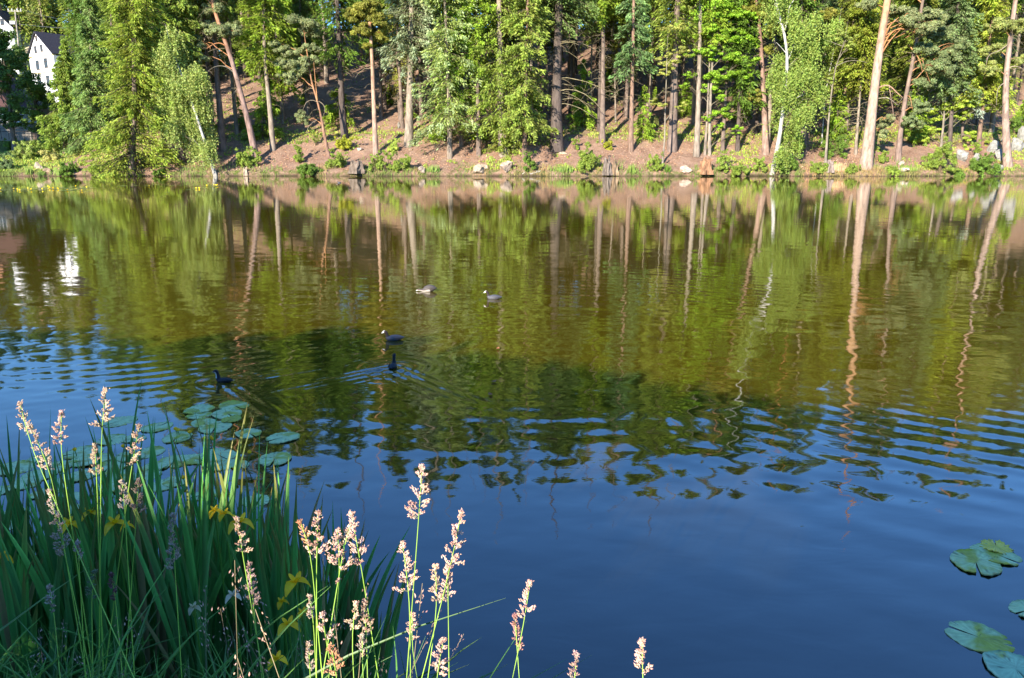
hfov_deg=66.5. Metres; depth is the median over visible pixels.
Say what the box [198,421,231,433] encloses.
lily leaf
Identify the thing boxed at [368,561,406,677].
iris plant
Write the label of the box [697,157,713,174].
tree stump
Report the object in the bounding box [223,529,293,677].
iris plant
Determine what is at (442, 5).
spruce tree
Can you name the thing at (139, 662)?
iris plant
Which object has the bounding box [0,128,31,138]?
railing
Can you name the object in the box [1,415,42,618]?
iris plant
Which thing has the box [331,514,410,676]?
iris plant
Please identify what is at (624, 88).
spruce tree
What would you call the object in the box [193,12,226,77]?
spruce tree
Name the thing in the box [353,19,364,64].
spruce tree
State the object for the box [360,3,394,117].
spruce tree
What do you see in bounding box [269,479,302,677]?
iris plant
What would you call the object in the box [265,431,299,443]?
lily leaf
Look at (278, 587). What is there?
iris plant
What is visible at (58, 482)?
lily leaf
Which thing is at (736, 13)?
maple tree
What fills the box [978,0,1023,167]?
pine tree
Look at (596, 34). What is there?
spruce tree
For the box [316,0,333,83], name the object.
spruce tree
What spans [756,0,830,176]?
birch tree
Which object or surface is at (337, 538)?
grass stem
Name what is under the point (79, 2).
spruce tree
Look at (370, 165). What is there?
bush
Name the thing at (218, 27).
pine tree
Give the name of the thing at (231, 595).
iris flower
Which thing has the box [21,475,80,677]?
iris plant
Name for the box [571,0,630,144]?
spruce tree
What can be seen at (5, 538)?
iris plant
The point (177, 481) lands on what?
iris plant
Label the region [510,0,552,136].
spruce tree
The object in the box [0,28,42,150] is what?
broadleaf tree
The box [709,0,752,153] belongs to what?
tree
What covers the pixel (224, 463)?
lily leaf
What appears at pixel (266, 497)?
lily leaf
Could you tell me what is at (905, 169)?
rock
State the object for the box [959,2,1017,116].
spruce tree
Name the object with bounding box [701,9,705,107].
spruce tree
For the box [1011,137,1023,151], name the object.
rock
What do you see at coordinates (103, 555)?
iris plant
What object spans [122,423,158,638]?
iris plant
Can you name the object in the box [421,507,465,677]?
grass stem
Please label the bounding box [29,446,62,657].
iris plant
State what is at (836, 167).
reed tuft
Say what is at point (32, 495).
lily leaf
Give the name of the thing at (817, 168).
bush
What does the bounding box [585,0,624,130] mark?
spruce tree
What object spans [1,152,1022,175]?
shore grass
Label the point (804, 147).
bush
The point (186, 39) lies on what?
spruce tree
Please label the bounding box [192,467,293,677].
iris plant
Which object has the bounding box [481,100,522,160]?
bush
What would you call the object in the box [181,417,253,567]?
iris plant
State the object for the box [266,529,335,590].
iris plant
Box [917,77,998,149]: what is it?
oak tree
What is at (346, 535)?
grass stem
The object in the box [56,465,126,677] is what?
iris plant
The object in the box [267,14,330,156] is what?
pine tree
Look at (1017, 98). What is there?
spruce tree
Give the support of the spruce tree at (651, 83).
on the ground at (361, 92)
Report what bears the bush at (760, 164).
on the ground at (361, 92)
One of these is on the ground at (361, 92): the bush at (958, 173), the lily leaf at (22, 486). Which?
the bush at (958, 173)
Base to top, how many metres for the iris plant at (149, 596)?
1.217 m
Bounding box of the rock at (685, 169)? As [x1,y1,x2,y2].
[680,165,692,172]
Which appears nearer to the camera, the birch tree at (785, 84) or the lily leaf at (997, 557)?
the lily leaf at (997, 557)
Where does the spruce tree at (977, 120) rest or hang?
on the ground at (361, 92)
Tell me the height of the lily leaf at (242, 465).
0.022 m
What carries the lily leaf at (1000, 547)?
on the water
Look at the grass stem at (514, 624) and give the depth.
2.08 m
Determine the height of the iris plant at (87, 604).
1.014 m
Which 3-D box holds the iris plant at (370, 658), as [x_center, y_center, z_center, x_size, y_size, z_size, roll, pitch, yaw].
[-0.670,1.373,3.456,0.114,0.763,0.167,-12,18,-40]
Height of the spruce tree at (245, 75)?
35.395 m
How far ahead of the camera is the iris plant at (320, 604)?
3.13 m
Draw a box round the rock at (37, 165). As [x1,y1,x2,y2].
[34,162,41,168]
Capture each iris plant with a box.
[0,413,62,661]
[0,450,24,565]
[0,458,44,653]
[0,458,93,575]
[0,461,4,653]
[0,462,74,669]
[0,466,60,677]
[0,478,15,548]
[0,524,72,677]
[0,530,43,677]
[0,551,28,677]
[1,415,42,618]
[1,474,121,677]
[1,501,37,671]
[11,540,42,589]
[15,491,109,676]
[16,421,50,558]
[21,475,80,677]
[22,448,73,549]
[25,452,118,602]
[28,457,107,553]
[28,476,85,621]
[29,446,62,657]
[45,482,123,677]
[49,489,144,582]
[52,380,155,577]
[52,467,137,585]
[52,471,76,585]
[53,439,110,640]
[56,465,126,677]
[60,442,123,537]
[66,443,84,558]
[68,438,125,536]
[71,425,195,677]
[73,470,107,596]
[74,471,181,677]
[75,386,135,562]
[75,469,124,677]
[89,397,196,567]
[94,437,204,654]
[97,456,170,677]
[107,451,220,677]
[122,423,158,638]
[133,412,198,629]
[135,447,266,677]
[145,431,234,677]
[146,489,198,674]
[159,392,207,543]
[164,402,273,528]
[166,423,257,649]
[171,432,212,577]
[175,433,208,677]
[177,403,253,677]
[180,512,280,677]
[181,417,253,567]
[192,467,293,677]
[194,409,234,515]
[206,413,228,617]
[208,449,260,677]
[214,429,283,567]
[221,465,286,638]
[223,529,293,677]
[232,458,331,677]
[235,466,324,556]
[244,449,273,648]
[250,461,321,676]
[254,532,357,673]
[258,520,325,640]
[262,469,289,632]
[264,477,294,564]
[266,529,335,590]
[268,509,340,639]
[268,516,326,677]
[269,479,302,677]
[289,516,346,611]
[296,531,360,677]
[309,497,348,606]
[311,510,387,651]
[317,501,379,671]
[320,519,370,677]
[323,521,366,588]
[327,522,396,677]
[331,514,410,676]
[346,567,378,677]
[358,589,403,677]
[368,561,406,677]
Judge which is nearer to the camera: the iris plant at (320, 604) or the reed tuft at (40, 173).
the iris plant at (320, 604)
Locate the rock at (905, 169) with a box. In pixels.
[898,168,909,171]
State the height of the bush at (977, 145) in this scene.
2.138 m
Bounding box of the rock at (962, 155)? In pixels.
[957,149,968,161]
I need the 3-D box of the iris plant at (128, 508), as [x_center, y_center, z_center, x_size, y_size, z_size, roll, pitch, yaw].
[-1.591,1.006,3.474,0.512,1.340,0.164,0,14,0]
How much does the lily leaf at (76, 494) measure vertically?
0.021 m
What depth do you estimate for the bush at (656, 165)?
84.55 m
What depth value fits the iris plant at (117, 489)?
3.30 m
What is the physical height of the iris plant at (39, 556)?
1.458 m
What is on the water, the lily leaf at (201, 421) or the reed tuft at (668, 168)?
the lily leaf at (201, 421)
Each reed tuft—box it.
[24,165,32,174]
[35,170,43,175]
[427,164,439,171]
[547,164,577,172]
[628,163,638,172]
[664,163,671,171]
[826,162,844,171]
[900,165,919,171]
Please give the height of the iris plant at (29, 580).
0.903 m
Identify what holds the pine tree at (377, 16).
on the ground at (361, 92)
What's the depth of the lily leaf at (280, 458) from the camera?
6.77 m
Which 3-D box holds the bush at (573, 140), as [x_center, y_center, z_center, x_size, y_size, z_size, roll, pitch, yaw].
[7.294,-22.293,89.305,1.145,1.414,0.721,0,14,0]
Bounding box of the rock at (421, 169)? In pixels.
[418,166,424,172]
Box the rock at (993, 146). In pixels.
[986,140,998,152]
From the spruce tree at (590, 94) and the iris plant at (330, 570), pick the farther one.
the spruce tree at (590, 94)
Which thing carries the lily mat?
on the water
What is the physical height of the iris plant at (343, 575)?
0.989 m
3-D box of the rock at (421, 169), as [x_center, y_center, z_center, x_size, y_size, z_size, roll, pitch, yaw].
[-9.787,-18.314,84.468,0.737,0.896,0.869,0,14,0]
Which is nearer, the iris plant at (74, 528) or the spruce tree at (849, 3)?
the iris plant at (74, 528)
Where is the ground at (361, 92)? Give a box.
[0,28,1023,175]
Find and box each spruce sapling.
[231,96,245,130]
[263,92,280,112]
[299,88,305,104]
[386,87,395,105]
[404,100,417,117]
[428,101,452,142]
[522,96,542,122]
[565,58,596,129]
[605,63,619,96]
[634,85,655,144]
[652,86,659,105]
[677,78,691,115]
[731,88,752,121]
[819,84,851,141]
[895,68,933,146]
[1010,100,1023,128]
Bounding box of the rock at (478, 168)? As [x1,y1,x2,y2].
[473,164,483,173]
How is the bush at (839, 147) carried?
on the ground at (361, 92)
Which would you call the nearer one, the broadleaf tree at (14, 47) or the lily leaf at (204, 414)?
the lily leaf at (204, 414)
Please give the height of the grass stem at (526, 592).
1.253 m
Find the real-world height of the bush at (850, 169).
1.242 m
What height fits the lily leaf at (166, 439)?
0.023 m
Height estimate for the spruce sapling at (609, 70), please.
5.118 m
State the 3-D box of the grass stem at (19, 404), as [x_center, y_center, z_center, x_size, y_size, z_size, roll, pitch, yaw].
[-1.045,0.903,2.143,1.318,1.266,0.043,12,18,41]
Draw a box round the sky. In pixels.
[6,0,668,28]
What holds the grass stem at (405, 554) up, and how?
on the ground at (361, 92)
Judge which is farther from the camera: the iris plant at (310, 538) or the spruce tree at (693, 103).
the spruce tree at (693, 103)
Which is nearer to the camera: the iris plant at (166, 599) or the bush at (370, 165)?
the iris plant at (166, 599)
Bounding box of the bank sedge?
[343,638,479,677]
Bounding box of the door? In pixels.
[32,126,36,138]
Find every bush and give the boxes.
[0,151,14,169]
[3,138,25,149]
[9,140,38,159]
[26,139,49,155]
[38,148,60,161]
[57,160,80,175]
[80,161,99,175]
[152,164,167,175]
[235,146,254,167]
[250,148,261,166]
[292,139,308,162]
[296,162,323,175]
[311,130,321,145]
[324,147,348,168]
[334,134,358,150]
[368,153,379,171]
[377,149,397,170]
[386,148,411,171]
[387,138,400,151]
[471,129,487,140]
[523,150,536,171]
[571,138,579,149]
[576,139,601,172]
[601,138,612,149]
[645,152,664,171]
[649,116,658,127]
[716,149,732,172]
[729,162,751,175]
[753,156,767,171]
[778,153,803,173]
[789,139,806,153]
[809,161,835,173]
[818,127,850,159]
[844,163,860,173]
[874,150,889,163]
[886,165,900,175]
[904,128,923,142]
[920,135,959,172]
[952,168,965,175]
[968,152,1004,175]
[970,139,982,152]
[1010,116,1022,134]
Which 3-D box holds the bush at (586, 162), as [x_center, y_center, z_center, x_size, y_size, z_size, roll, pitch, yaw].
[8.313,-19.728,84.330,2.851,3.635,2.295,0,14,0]
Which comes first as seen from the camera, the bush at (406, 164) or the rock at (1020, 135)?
the bush at (406, 164)
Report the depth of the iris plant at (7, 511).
3.45 m
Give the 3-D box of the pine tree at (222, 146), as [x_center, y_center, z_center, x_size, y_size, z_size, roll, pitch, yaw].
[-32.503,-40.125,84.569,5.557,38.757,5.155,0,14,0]
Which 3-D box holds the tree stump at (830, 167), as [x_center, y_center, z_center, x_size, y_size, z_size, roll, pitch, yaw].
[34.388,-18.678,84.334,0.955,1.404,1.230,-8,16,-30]
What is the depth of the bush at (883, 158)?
85.73 m
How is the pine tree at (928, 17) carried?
on the ground at (361, 92)
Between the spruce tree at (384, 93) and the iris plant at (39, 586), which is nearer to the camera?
the iris plant at (39, 586)
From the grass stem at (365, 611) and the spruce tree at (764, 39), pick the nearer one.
the grass stem at (365, 611)
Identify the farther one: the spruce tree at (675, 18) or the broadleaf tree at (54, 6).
the broadleaf tree at (54, 6)
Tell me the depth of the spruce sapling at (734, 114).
97.26 m
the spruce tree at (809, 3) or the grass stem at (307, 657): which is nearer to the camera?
the grass stem at (307, 657)
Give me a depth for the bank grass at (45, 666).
2.59 m
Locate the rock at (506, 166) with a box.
[499,161,512,172]
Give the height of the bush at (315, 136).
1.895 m
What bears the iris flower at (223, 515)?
on the ground at (361, 92)
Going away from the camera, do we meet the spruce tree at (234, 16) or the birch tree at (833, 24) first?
the birch tree at (833, 24)
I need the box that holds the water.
[0,176,1023,677]
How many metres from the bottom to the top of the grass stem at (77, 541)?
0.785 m
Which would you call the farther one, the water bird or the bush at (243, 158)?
the bush at (243, 158)
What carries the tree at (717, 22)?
on the ground at (361, 92)
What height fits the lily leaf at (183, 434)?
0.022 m
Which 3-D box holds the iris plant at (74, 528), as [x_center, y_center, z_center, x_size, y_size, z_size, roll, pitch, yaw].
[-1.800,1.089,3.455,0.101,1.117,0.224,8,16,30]
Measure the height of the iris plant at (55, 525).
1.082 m
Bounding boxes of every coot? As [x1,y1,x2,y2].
[212,369,232,382]
[382,330,403,340]
[388,353,396,368]
[484,291,501,298]
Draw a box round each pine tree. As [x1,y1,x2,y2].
[149,0,181,154]
[187,0,259,161]
[207,0,233,151]
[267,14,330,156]
[343,0,393,156]
[741,0,785,154]
[806,0,854,140]
[855,0,950,169]
[892,0,971,162]
[935,0,981,62]
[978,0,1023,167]
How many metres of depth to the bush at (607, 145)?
89.09 m
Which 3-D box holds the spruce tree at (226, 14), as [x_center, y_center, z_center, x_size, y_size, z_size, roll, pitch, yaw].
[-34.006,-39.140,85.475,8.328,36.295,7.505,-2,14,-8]
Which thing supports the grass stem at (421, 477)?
on the ground at (361, 92)
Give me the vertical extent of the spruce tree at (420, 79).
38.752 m
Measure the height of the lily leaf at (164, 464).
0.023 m
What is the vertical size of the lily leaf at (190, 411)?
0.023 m
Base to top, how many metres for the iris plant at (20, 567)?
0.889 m
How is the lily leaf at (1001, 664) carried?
on the water
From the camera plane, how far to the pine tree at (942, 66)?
83.89 m
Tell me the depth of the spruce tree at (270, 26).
85.93 m
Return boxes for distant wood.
[0,0,1011,90]
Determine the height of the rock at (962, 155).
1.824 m
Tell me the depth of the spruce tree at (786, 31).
97.41 m
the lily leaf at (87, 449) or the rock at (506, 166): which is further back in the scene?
the rock at (506, 166)
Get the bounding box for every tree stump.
[243,166,247,175]
[347,160,364,173]
[602,156,612,174]
[611,159,618,175]
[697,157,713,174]
[827,160,834,172]
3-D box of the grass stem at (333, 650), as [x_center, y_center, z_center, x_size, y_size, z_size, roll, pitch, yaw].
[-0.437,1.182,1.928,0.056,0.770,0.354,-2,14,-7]
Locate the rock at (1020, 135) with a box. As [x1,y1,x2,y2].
[1017,126,1023,140]
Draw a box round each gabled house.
[0,4,33,74]
[27,31,81,101]
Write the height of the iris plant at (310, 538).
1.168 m
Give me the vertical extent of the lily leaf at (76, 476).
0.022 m
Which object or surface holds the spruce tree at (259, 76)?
on the ground at (361, 92)
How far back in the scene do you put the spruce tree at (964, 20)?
86.12 m
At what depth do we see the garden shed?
103.39 m
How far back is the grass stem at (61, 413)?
2.45 m
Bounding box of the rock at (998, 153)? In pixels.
[995,148,1001,160]
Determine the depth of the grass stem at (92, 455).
2.47 m
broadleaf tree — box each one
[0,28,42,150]
[1,44,30,74]
[14,74,57,142]
[16,0,67,31]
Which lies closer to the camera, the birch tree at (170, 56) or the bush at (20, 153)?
the birch tree at (170, 56)
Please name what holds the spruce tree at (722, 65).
on the ground at (361, 92)
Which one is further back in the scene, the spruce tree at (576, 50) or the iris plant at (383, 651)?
the spruce tree at (576, 50)
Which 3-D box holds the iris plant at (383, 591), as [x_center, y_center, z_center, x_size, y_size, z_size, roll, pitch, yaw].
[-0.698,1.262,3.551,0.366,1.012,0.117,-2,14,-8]
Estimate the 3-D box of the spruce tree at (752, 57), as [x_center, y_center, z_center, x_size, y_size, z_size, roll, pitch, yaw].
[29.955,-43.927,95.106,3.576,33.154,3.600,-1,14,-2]
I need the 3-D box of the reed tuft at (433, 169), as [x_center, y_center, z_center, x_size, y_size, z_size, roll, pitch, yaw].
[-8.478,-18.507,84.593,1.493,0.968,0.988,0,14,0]
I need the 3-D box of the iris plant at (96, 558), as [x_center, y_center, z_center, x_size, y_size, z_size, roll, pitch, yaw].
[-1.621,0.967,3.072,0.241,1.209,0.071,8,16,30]
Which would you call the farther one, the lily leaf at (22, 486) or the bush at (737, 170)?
the bush at (737, 170)
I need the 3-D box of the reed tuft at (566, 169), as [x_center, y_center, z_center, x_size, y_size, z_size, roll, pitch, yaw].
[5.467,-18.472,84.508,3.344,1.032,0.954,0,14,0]
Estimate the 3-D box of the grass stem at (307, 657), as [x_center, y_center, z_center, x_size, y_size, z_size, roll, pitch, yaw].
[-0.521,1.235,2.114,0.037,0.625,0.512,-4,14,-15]
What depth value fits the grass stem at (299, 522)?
2.14 m
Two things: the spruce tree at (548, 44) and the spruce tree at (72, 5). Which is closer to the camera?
the spruce tree at (548, 44)
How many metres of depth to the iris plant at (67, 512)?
3.11 m
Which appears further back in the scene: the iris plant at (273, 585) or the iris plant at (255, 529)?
the iris plant at (255, 529)
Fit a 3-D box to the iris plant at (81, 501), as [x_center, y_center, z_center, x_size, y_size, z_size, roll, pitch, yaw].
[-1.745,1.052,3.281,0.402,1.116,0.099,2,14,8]
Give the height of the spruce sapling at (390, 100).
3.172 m
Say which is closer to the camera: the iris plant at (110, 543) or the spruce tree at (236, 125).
the iris plant at (110, 543)
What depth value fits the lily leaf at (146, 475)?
6.45 m
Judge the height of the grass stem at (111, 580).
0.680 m
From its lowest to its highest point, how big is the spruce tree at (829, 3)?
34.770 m
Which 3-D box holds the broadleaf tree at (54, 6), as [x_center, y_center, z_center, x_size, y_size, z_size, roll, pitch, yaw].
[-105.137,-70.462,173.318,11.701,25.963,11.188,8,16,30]
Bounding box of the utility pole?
[8,9,21,46]
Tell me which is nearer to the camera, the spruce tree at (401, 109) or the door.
the spruce tree at (401, 109)
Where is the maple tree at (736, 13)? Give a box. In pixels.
[679,0,761,155]
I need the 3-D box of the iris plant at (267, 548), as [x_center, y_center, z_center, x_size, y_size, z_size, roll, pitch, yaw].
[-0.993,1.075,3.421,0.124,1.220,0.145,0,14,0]
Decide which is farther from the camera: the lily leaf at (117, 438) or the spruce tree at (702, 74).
the spruce tree at (702, 74)
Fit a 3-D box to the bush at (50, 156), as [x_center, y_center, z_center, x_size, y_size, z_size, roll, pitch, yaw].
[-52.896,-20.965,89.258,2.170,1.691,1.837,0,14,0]
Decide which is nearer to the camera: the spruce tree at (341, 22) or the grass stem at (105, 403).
the grass stem at (105, 403)
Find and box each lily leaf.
[0,460,33,474]
[0,485,9,494]
[9,476,40,489]
[20,468,57,480]
[27,454,48,463]
[30,486,58,498]
[41,460,72,471]
[48,477,74,487]
[62,445,103,458]
[68,469,97,481]
[69,452,110,466]
[74,492,78,500]
[92,461,124,475]
[92,482,119,491]
[97,434,126,444]
[101,416,137,427]
[106,469,135,481]
[115,452,144,461]
[121,434,146,442]
[132,446,165,458]
[135,470,161,480]
[140,421,172,432]
[141,461,167,471]
[147,479,168,491]
[158,455,189,468]
[162,431,191,442]
[162,476,184,486]
[173,431,192,438]
[178,453,202,464]
[183,408,199,413]
[184,404,214,413]
[185,411,211,418]
[191,418,215,427]
[191,489,215,499]
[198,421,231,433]
[201,448,235,461]
[210,458,234,470]
[211,408,241,418]
[218,400,248,409]
[221,415,240,422]
[230,460,248,468]
[235,428,261,438]
[242,494,268,506]
[259,452,291,465]
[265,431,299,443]
[945,620,1014,654]
[950,548,1001,575]
[970,543,1022,565]
[980,539,1013,554]
[982,650,1023,677]
[1008,599,1023,616]
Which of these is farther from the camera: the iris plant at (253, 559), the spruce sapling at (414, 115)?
the spruce sapling at (414, 115)
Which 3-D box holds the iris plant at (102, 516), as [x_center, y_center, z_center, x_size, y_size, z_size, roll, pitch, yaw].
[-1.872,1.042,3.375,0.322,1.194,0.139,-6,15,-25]
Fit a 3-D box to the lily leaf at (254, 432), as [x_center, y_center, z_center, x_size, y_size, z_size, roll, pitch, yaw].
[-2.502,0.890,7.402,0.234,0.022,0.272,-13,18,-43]
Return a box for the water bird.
[416,285,436,291]
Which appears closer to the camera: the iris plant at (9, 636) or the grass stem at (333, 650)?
the grass stem at (333, 650)
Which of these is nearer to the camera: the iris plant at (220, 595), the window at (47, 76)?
the iris plant at (220, 595)
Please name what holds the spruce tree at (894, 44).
on the ground at (361, 92)
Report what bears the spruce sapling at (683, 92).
on the ground at (361, 92)
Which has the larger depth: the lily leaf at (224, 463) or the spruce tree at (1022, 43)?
the spruce tree at (1022, 43)
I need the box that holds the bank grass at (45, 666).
[0,546,587,677]
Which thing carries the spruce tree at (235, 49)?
on the ground at (361, 92)
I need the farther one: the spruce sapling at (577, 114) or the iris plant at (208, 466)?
the spruce sapling at (577, 114)
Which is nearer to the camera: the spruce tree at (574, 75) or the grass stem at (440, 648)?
the grass stem at (440, 648)
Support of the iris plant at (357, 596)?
on the ground at (361, 92)
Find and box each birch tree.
[149,24,220,175]
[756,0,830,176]
[817,14,849,143]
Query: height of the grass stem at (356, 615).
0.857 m
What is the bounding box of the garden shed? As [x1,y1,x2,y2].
[28,122,52,139]
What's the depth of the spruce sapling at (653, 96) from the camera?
102.10 m
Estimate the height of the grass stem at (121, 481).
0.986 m
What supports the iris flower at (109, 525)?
on the ground at (361, 92)
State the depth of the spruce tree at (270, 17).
110.43 m
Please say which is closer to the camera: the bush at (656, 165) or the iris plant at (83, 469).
the iris plant at (83, 469)
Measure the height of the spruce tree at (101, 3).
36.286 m
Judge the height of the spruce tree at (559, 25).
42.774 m
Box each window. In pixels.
[35,60,39,69]
[43,58,47,67]
[46,75,49,83]
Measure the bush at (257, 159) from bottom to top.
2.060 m
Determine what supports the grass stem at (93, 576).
on the ground at (361, 92)
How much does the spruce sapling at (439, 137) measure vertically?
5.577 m
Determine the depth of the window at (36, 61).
140.99 m
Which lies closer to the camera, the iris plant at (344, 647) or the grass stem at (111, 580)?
the grass stem at (111, 580)
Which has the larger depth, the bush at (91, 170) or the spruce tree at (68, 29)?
the spruce tree at (68, 29)
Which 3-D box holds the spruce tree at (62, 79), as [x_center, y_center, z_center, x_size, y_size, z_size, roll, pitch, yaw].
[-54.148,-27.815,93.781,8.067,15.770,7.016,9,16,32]
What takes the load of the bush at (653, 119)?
on the ground at (361, 92)
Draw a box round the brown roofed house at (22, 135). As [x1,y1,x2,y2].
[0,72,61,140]
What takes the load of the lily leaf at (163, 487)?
on the water
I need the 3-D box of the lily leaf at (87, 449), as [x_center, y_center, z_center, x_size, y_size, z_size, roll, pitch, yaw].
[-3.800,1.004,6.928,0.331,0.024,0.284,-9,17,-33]
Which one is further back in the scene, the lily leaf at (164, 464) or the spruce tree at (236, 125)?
the spruce tree at (236, 125)
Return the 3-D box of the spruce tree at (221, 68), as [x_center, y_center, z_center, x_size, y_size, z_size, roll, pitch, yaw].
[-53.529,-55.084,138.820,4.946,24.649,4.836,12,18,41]
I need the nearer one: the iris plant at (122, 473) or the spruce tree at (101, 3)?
the iris plant at (122, 473)
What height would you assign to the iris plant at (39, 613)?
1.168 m
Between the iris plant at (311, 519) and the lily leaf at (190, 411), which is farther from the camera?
the lily leaf at (190, 411)
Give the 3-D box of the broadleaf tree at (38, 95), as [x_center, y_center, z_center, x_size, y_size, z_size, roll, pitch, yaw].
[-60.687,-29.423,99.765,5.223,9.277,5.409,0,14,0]
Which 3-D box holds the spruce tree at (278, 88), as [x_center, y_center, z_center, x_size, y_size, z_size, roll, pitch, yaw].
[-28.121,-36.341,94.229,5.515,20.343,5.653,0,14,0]
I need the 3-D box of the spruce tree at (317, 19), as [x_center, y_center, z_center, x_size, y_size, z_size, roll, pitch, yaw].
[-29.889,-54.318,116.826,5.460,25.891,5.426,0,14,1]
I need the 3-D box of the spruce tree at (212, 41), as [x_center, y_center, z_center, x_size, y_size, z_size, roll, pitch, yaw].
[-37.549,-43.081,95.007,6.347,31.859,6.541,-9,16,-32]
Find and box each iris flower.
[0,551,13,566]
[61,516,88,656]
[81,508,95,541]
[104,514,135,677]
[120,520,145,675]
[188,601,202,676]
[209,505,230,673]
[218,508,239,667]
[225,589,242,677]
[228,512,253,675]
[268,650,287,677]
[277,596,288,676]
[277,615,300,677]
[284,571,310,677]
[297,607,309,673]
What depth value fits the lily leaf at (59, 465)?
6.63 m
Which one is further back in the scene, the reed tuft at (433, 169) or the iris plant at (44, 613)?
the reed tuft at (433, 169)
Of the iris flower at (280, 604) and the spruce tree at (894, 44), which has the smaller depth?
the iris flower at (280, 604)
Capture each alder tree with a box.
[650,22,690,162]
[817,23,866,162]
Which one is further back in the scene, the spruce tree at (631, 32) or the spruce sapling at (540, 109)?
the spruce tree at (631, 32)
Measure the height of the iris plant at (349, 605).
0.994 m
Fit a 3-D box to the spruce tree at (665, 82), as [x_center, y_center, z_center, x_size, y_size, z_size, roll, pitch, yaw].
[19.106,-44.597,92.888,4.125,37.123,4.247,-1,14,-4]
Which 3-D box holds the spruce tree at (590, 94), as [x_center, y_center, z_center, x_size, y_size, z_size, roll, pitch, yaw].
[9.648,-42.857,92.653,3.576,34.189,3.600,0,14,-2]
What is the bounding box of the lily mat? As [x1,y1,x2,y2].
[0,184,221,190]
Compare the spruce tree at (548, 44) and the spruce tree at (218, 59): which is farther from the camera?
the spruce tree at (218, 59)
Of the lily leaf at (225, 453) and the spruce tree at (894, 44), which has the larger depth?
the spruce tree at (894, 44)
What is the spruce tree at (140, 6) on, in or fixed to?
on the ground at (361, 92)
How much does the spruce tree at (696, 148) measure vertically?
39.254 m
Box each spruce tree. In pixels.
[2,0,21,10]
[24,0,63,33]
[35,38,88,154]
[50,10,68,34]
[57,0,98,92]
[57,0,122,157]
[62,0,108,91]
[74,0,120,129]
[81,0,185,177]
[82,0,136,130]
[104,2,156,128]
[139,4,158,110]
[140,1,160,92]
[146,0,207,163]
[159,24,201,68]
[167,0,237,144]
[190,0,265,134]
[191,0,230,115]
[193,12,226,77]
[203,15,229,82]
[213,39,226,79]
[217,3,247,99]
[226,0,249,39]
[228,4,241,63]
[231,0,268,81]
[233,9,247,77]
[234,0,297,150]
[237,2,271,78]
[240,75,284,142]
[243,0,292,51]
[258,0,304,123]
[283,0,323,114]
[290,0,329,71]
[295,0,330,52]
[305,0,369,138]
[313,0,329,76]
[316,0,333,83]
[322,88,354,130]
[328,0,344,34]
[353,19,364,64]
[356,0,393,109]
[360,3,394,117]
[372,0,425,128]
[375,0,443,147]
[377,0,418,119]
[395,2,436,119]
[401,4,424,111]
[408,0,482,161]
[430,0,490,146]
[431,0,447,103]
[445,0,502,155]
[458,0,546,156]
[478,0,517,59]
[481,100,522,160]
[484,0,524,94]
[490,0,558,160]
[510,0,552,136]
[511,1,568,116]
[525,24,564,107]
[529,0,606,151]
[562,0,594,108]
[562,1,581,119]
[562,24,582,83]
[563,16,588,97]
[567,13,580,73]
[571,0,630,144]
[578,4,618,68]
[579,14,623,47]
[581,1,597,116]
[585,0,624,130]
[605,0,627,121]
[608,0,657,152]
[616,10,651,50]
[618,0,649,117]
[619,7,637,104]
[639,0,663,80]
[640,0,665,117]
[640,0,715,151]
[643,15,664,95]
[644,9,655,105]
[645,10,658,114]
[658,9,669,121]
[667,0,706,97]
[670,3,696,96]
[685,0,710,122]
[685,0,710,156]
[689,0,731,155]
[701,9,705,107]
[703,8,710,83]
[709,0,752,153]
[714,0,767,151]
[714,32,725,87]
[749,0,806,149]
[750,22,756,111]
[752,17,783,52]
[753,0,785,134]
[763,1,811,110]
[770,0,831,152]
[810,0,847,71]
[820,0,885,141]
[835,0,891,154]
[870,0,912,101]
[877,0,948,115]
[879,0,955,110]
[916,0,984,149]
[926,32,986,140]
[950,0,1022,148]
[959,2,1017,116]
[975,3,1009,124]
[986,0,1023,133]
[1009,6,1023,90]
[1013,8,1023,69]
[1014,3,1023,108]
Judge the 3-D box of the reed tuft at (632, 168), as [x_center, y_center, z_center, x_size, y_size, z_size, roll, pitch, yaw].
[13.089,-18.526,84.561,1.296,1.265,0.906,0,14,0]
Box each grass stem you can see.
[16,399,134,677]
[28,424,86,677]
[43,583,60,677]
[45,488,90,676]
[51,409,91,662]
[54,386,114,677]
[72,538,85,677]
[78,477,146,677]
[85,569,99,677]
[87,443,103,674]
[104,423,142,677]
[108,572,122,677]
[117,479,134,674]
[164,512,181,677]
[233,516,263,677]
[243,561,261,677]
[296,518,321,673]
[303,509,330,677]
[305,640,314,677]
[306,593,315,670]
[316,610,333,677]
[322,524,352,677]
[323,641,344,677]
[325,527,352,677]
[344,600,361,677]
[347,510,378,677]
[356,632,366,677]
[358,598,373,677]
[392,540,419,677]
[404,463,430,677]
[405,612,419,677]
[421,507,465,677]
[428,563,442,676]
[430,637,449,677]
[435,563,455,664]
[510,612,523,677]
[512,579,535,677]
[567,650,579,677]
[633,637,652,677]
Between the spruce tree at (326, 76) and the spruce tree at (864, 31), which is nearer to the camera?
the spruce tree at (864, 31)
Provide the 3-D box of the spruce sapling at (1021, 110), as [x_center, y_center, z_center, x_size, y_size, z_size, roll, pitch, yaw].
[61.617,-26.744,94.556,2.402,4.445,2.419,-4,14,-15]

